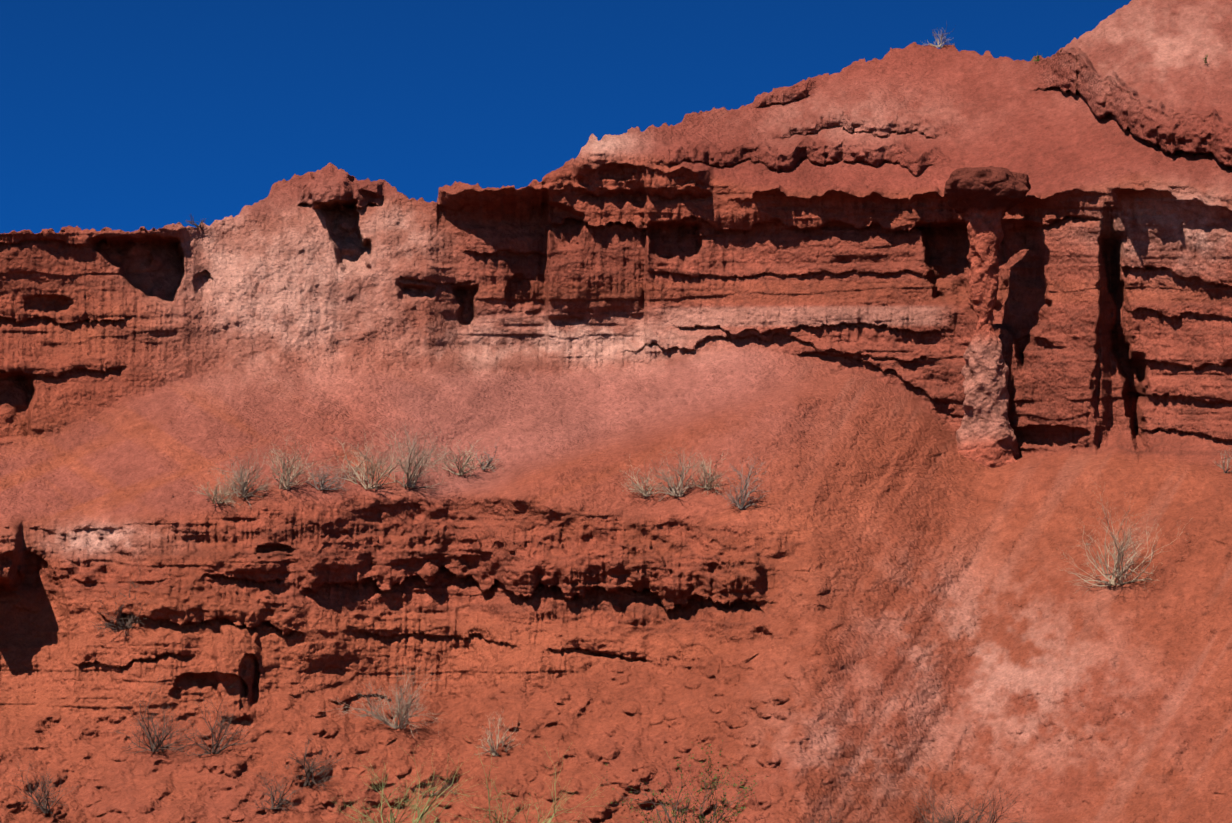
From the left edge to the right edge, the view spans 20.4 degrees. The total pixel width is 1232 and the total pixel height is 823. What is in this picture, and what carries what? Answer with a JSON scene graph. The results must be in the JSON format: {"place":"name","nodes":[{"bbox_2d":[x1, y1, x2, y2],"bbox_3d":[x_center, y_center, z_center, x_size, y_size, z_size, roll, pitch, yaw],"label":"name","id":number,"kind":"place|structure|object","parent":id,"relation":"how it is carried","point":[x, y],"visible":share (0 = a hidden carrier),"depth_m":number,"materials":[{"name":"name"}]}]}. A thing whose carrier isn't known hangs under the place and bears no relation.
{"place":"outdoors","nodes":[
{"label":"outdoors","id":0,"kind":"place"},
{"bbox_2d":[0,0,1130,233],"label":"sky","id":1,"kind":"structure","parent":0,"point":[125,115],"materials":[{"name":"blue"}]},
{"bbox_2d":[0,0,1231,822],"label":"cliff","id":2,"kind":"structure","parent":0,"point":[873,606],"depth_m":57.71,"materials":[{"name":"red stone"}]},
{"bbox_2d":[7,755,85,813],"bbox_3d":[-8.411,5.548,50.344,1.068,1.047,1.017,-6,-10,39],"label":"dry shrub","id":3,"kind":"object","parent":2,"relation":"on","point":[43,801],"visible":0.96,"depth_m":50.30,"materials":[{"name":"plant"}]},
{"bbox_2d":[86,571,150,637],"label":"dry shrub","id":4,"kind":"object","parent":2,"relation":"on","point":[130,621],"visible":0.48,"depth_m":54.62,"materials":[{"name":"plant"}]},
{"bbox_2d":[109,666,206,763],"bbox_3d":[-6.965,4.696,52.519,1.575,1.550,1.672,0,-8,2],"label":"dry shrub","id":5,"kind":"object","parent":2,"relation":"on","point":[149,735],"visible":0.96,"depth_m":52.35,"materials":[{"name":"grey plant"}]},
{"bbox_2d":[185,214,206,229],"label":"dry shrub","id":6,"kind":"object","parent":2,"relation":"on","point":[195,224],"visible":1,"depth_m":63.47,"materials":[{"name":"grey plant"}]},
{"bbox_2d":[172,686,256,758],"bbox_3d":[-6.064,4.765,52.293,1.345,1.431,1.288,0,-8,2],"label":"dry shrub","id":7,"kind":"object","parent":2,"relation":"on","point":[217,744],"visible":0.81,"depth_m":52.00,"materials":[{"name":"plant"}]},
{"bbox_2d":[192,470,240,510],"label":"dry shrub","id":8,"kind":"object","parent":2,"relation":"on","point":[220,499],"visible":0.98,"depth_m":56.10,"materials":[{"name":"beige plant"}]},
{"bbox_2d":[205,443,288,508],"bbox_3d":[-6.088,1.109,56.336,1.493,1.255,1.233,0,-8,2],"label":"dry shrub","id":9,"kind":"object","parent":2,"relation":"on","point":[242,483],"visible":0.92,"depth_m":56.33,"materials":[{"name":"beige plant"}]},
{"bbox_2d":[246,761,303,812],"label":"dry shrub","id":10,"kind":"object","parent":2,"relation":"on","point":[272,794],"visible":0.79,"depth_m":50.17,"materials":[{"name":"grey plant"}]},
{"bbox_2d":[260,427,331,488],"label":"dry shrub","id":11,"kind":"object","parent":2,"relation":"on","point":[288,474],"visible":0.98,"depth_m":56.62,"materials":[{"name":"grey plant"}]},
{"bbox_2d":[281,733,343,793],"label":"dry shrub","id":12,"kind":"object","parent":2,"relation":"on","point":[308,774],"visible":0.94,"depth_m":51.03,"materials":[{"name":"grey plant"}]},
{"bbox_2d":[300,455,363,496],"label":"dry shrub","id":13,"kind":"object","parent":2,"relation":"on","point":[321,484],"visible":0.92,"depth_m":56.96,"materials":[{"name":"beige plant"}]},
{"bbox_2d":[320,424,422,489],"bbox_3d":[-4.167,0.753,57.414,2.026,1.232,2.295,0,-8,2],"label":"dry shrub","id":14,"kind":"object","parent":2,"relation":"on","point":[367,472],"visible":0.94,"depth_m":57.39,"materials":[{"name":"grey plant"}]},
{"bbox_2d":[314,659,439,736],"bbox_3d":[-3.536,4.505,53.248,1.992,1.368,1.548,4,-9,-28],"label":"dry shrub","id":15,"kind":"object","parent":2,"relation":"on","point":[406,708],"visible":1,"depth_m":53.39,"materials":[{"name":"beige plant"}]},
{"bbox_2d":[328,741,480,822],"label":"palo verde shrub","id":16,"kind":"object","parent":2,"relation":"on","point":[421,816],"visible":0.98,"depth_m":49.64,"materials":[{"name":"plant"}]},
{"bbox_2d":[380,421,461,495],"bbox_3d":[-3.308,0.805,57.626,1.357,1.360,1.906,4,-9,-26],"label":"dry shrub","id":17,"kind":"object","parent":2,"relation":"on","point":[409,464],"visible":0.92,"depth_m":57.58,"materials":[{"name":"grey plant"}]},
{"bbox_2d":[413,776,459,799],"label":"dry shrub","id":18,"kind":"object","parent":2,"relation":"on","point":[447,790],"visible":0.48,"depth_m":51.51,"materials":[{"name":"grey plant"}]},
{"bbox_2d":[424,434,503,476],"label":"dry shrub","id":19,"kind":"object","parent":2,"relation":"on","point":[461,470],"visible":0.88,"depth_m":58.64,"materials":[{"name":"grey plant"}]},
{"bbox_2d":[473,439,500,471],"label":"dry shrub","id":20,"kind":"object","parent":2,"relation":"on","point":[487,462],"visible":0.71,"depth_m":59.21,"materials":[{"name":"grey plant"}]},
{"bbox_2d":[475,709,523,755],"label":"dry shrub","id":21,"kind":"object","parent":2,"relation":"on","point":[497,746],"visible":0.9,"depth_m":52.20,"materials":[{"name":"beige plant"}]},
{"bbox_2d":[437,736,603,822],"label":"palo verde shrub","id":22,"kind":"object","parent":2,"relation":"on","point":[503,819],"visible":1,"depth_m":47.64,"materials":[{"name":"green plant"}]},
{"bbox_2d":[622,457,662,496],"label":"dry shrub","id":23,"kind":"object","parent":2,"relation":"on","point":[640,490],"visible":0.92,"depth_m":56.81,"materials":[{"name":"beige plant"}]},
{"bbox_2d":[617,780,695,822],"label":"leafy shrub","id":24,"kind":"object","parent":2,"relation":"on","point":[689,800],"visible":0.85,"depth_m":47.47,"materials":[{"name":"green plant"}]},
{"bbox_2d":[643,444,705,498],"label":"dry shrub","id":25,"kind":"object","parent":2,"relation":"on","point":[678,487],"visible":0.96,"depth_m":56.66,"materials":[{"name":"grey plant"}]},
{"bbox_2d":[602,740,768,822],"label":"leafy shrub","id":26,"kind":"object","parent":2,"relation":"on","point":[714,814],"visible":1,"depth_m":46.60,"materials":[{"name":"green plant"}]},
{"bbox_2d":[685,449,730,495],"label":"dry shrub","id":27,"kind":"object","parent":2,"relation":"on","point":[711,479],"visible":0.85,"depth_m":56.67,"materials":[{"name":"beige plant"}]},
{"bbox_2d":[718,457,775,509],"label":"dry shrub","id":28,"kind":"object","parent":2,"relation":"on","point":[736,500],"visible":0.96,"depth_m":55.95,"materials":[{"name":"grey plant"}]},
{"bbox_2d":[804,807,853,822],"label":"dry shrub","id":29,"kind":"object","parent":2,"relation":"on","point":[826,821],"visible":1,"depth_m":47.39,"materials":[{"name":"brown plant"}]},
{"bbox_2d":[922,24,954,47],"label":"dry shrub","id":30,"kind":"object","parent":2,"relation":"on","point":[940,39],"visible":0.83,"depth_m":69.54,"materials":[{"name":"grey plant"}]},
{"bbox_2d":[892,777,1046,822],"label":"dry shrub","id":31,"kind":"object","parent":2,"relation":"on","point":[980,816],"visible":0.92,"depth_m":48.69,"materials":[{"name":"grey plant"}]},
{"bbox_2d":[944,166,1030,467],"bbox_3d":[6.633,-1.588,60.709,1.589,5.673,1.348,0,-8,2],"label":"hoodoo","id":32,"kind":"object","parent":2,"relation":"on","point":[984,198],"depth_m":60.49,"materials":[{"name":"red stone"}]},
{"bbox_2d":[1059,465,1192,595],"bbox_3d":[8.032,2.085,53.716,2.221,2.202,2.514,0,-8,2],"label":"dry shrub","id":33,"kind":"object","parent":2,"relation":"on","point":[1119,575],"visible":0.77,"depth_m":53.72,"materials":[{"name":"beige plant"}]},
{"bbox_2d":[1213,449,1231,472],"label":"dry shrub","id":34,"kind":"object","parent":2,"relation":"on","point":[1224,463],"visible":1,"depth_m":56.73,"materials":[{"name":"grey plant"}]}
]}

